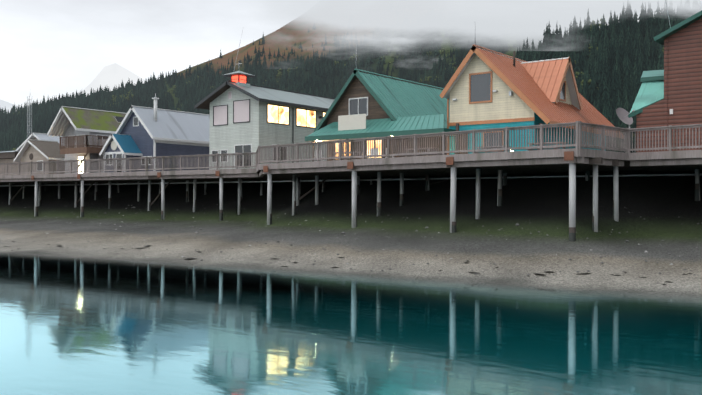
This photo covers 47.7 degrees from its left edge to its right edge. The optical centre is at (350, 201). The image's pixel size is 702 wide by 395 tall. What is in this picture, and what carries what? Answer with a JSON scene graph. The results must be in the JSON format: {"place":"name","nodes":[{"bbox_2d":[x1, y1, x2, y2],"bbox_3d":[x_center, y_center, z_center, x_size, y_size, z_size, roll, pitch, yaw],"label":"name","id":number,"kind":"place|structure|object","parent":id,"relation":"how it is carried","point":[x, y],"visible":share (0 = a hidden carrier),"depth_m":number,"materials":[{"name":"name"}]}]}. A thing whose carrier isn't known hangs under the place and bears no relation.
{"place":"outdoors","nodes":[
{"label":"outdoors","id":0,"kind":"place"},
{"bbox_2d":[0,100,18,112],"bbox_3d":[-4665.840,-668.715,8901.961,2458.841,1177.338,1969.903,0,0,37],"label":"mountains","id":1,"kind":"structure","parent":0,"point":[7,105],"depth_m":8918.97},
{"bbox_2d":[13,139,64,174],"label":"porch house","id":2,"kind":"structure","parent":0,"point":[32,150],"depth_m":78.56,"materials":[{"name":"brown"}]},
{"bbox_2d":[47,106,126,172],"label":"grey house","id":3,"kind":"structure","parent":0,"point":[85,132],"depth_m":74.51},
{"bbox_2d":[78,63,144,95],"bbox_3d":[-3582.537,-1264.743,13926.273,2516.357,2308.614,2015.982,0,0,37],"label":"faint mountains","id":4,"kind":"structure","parent":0,"point":[111,76],"depth_m":13913.38,"materials":[{"name":"grey stone"}]},
{"bbox_2d":[0,0,288,107],"label":"sky","id":5,"kind":"structure","parent":0,"point":[49,48],"materials":[{"name":"white"}]},
{"bbox_2d":[99,105,209,171],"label":"blue house","id":6,"kind":"structure","parent":0,"point":[140,132],"depth_m":68.05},
{"bbox_2d":[152,93,158,120],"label":"chimney","id":7,"kind":"object","parent":6,"relation":"on","point":[155,98],"visible":0.92,"depth_m":68.11,"materials":[{"name":"silver metal"}]},
{"bbox_2d":[194,30,334,168],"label":"sage house","id":8,"kind":"structure","parent":0,"point":[245,117],"depth_m":60.35,"materials":[{"name":"grey wood"}]},
{"bbox_2d":[3,22,535,144],"bbox_3d":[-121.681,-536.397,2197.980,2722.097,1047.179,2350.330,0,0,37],"label":"mountain","id":9,"kind":"structure","parent":0,"point":[280,43],"depth_m":1893.59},
{"bbox_2d":[0,28,537,151],"bbox_3d":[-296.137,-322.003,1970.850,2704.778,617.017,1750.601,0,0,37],"label":"forest","id":10,"kind":"object","parent":9,"relation":"on","point":[16,117],"visible":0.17,"depth_m":1784.79,"materials":[{"name":"green plant"}]},
{"bbox_2d":[264,22,488,68],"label":"cloud","id":11,"kind":"structure","parent":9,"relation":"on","point":[373,40],"depth_m":1501.08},
{"bbox_2d":[260,0,675,50],"bbox_3d":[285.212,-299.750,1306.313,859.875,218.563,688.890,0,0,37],"label":"cloud","id":12,"kind":"structure","parent":9,"relation":"on","point":[401,18],"depth_m":1302.68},
{"bbox_2d":[0,252,701,394],"bbox_3d":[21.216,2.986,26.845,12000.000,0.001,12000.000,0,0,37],"label":"water","id":13,"kind":"structure","parent":0,"point":[68,326],"depth_m":17.09,"materials":[{"name":"teal liquid"}]},
{"bbox_2d":[0,170,701,300],"bbox_3d":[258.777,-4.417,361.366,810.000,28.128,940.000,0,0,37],"label":"beach","id":14,"kind":"structure","parent":0,"point":[659,205],"depth_m":39.45,"materials":[{"name":"grey sand"}]},
{"bbox_2d":[0,202,699,284],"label":"beach debris","id":15,"kind":"object","parent":14,"relation":"on","point":[516,224],"visible":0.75,"depth_m":37.56,"materials":[{"name":"grey stone"}]},
{"bbox_2d":[9,151,699,241],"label":"pilings","id":16,"kind":"object","parent":14,"relation":"on","point":[296,188],"visible":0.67,"depth_m":44.02,"materials":[{"name":"wood"}]},
{"bbox_2d":[0,148,701,184],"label":"boardwalk deck","id":17,"kind":"structure","parent":16,"relation":"on","point":[535,162],"depth_m":41.56,"materials":[{"name":"grey wood"}]},
{"bbox_2d":[0,151,20,174],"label":"flat shed","id":18,"kind":"structure","parent":17,"relation":"on","point":[7,156],"depth_m":81.11,"materials":[{"name":"grey wood"}]},
{"bbox_2d":[27,96,31,136],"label":"radio tower","id":19,"kind":"structure","parent":17,"relation":"on","point":[29,99],"depth_m":86.21,"materials":[{"name":"metal"}]},
{"bbox_2d":[15,133,64,150],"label":"roof","id":20,"kind":"structure","parent":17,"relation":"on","point":[38,136],"depth_m":81.94,"materials":[{"name":"grey metal"}]},
{"bbox_2d":[0,121,701,177],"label":"boardwalk railing","id":21,"kind":"object","parent":17,"relation":"on","point":[85,165],"visible":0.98,"depth_m":39.94,"materials":[{"name":"grey wood"}]},
{"bbox_2d":[316,142,566,160],"bbox_3d":[4.256,-2.645,44.071,15.712,0.888,4.020,0,0,37],"label":"deck furniture","id":22,"kind":"object","parent":17,"relation":"on","point":[441,154],"visible":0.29,"depth_m":42.99,"materials":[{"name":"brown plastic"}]},
{"bbox_2d":[0,172,701,205],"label":"support beams","id":23,"kind":"structure","parent":16,"relation":"attached to","point":[327,180],"depth_m":52.69,"materials":[{"name":"brown wood"}]},
{"bbox_2d":[305,68,455,161],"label":"green roof house","id":24,"kind":"structure","parent":0,"point":[366,104],"depth_m":52.56,"materials":[{"name":"brown"}]},
{"bbox_2d":[439,45,622,154],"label":"copper roof house","id":25,"kind":"structure","parent":0,"point":[485,88],"depth_m":47.64,"materials":[{"name":"orange"}]},
{"bbox_2d":[440,0,701,15],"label":"cloud","id":26,"kind":"structure","parent":0,"point":[494,7],"depth_m":482.59,"materials":[{"name":"white"}]},
{"bbox_2d":[551,25,669,125],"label":"trees","id":27,"kind":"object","parent":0,"point":[611,73],"depth_m":805.98,"materials":[{"name":"green plant"}]},
{"bbox_2d":[515,5,695,152],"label":"forested hillside","id":28,"kind":"structure","parent":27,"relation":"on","point":[615,56],"depth_m":813.36,"materials":[{"name":"green plant"}]},
{"bbox_2d":[616,0,701,151],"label":"log building","id":29,"kind":"structure","parent":0,"point":[670,94],"depth_m":40.52,"materials":[{"name":"brown wood"}]}
]}

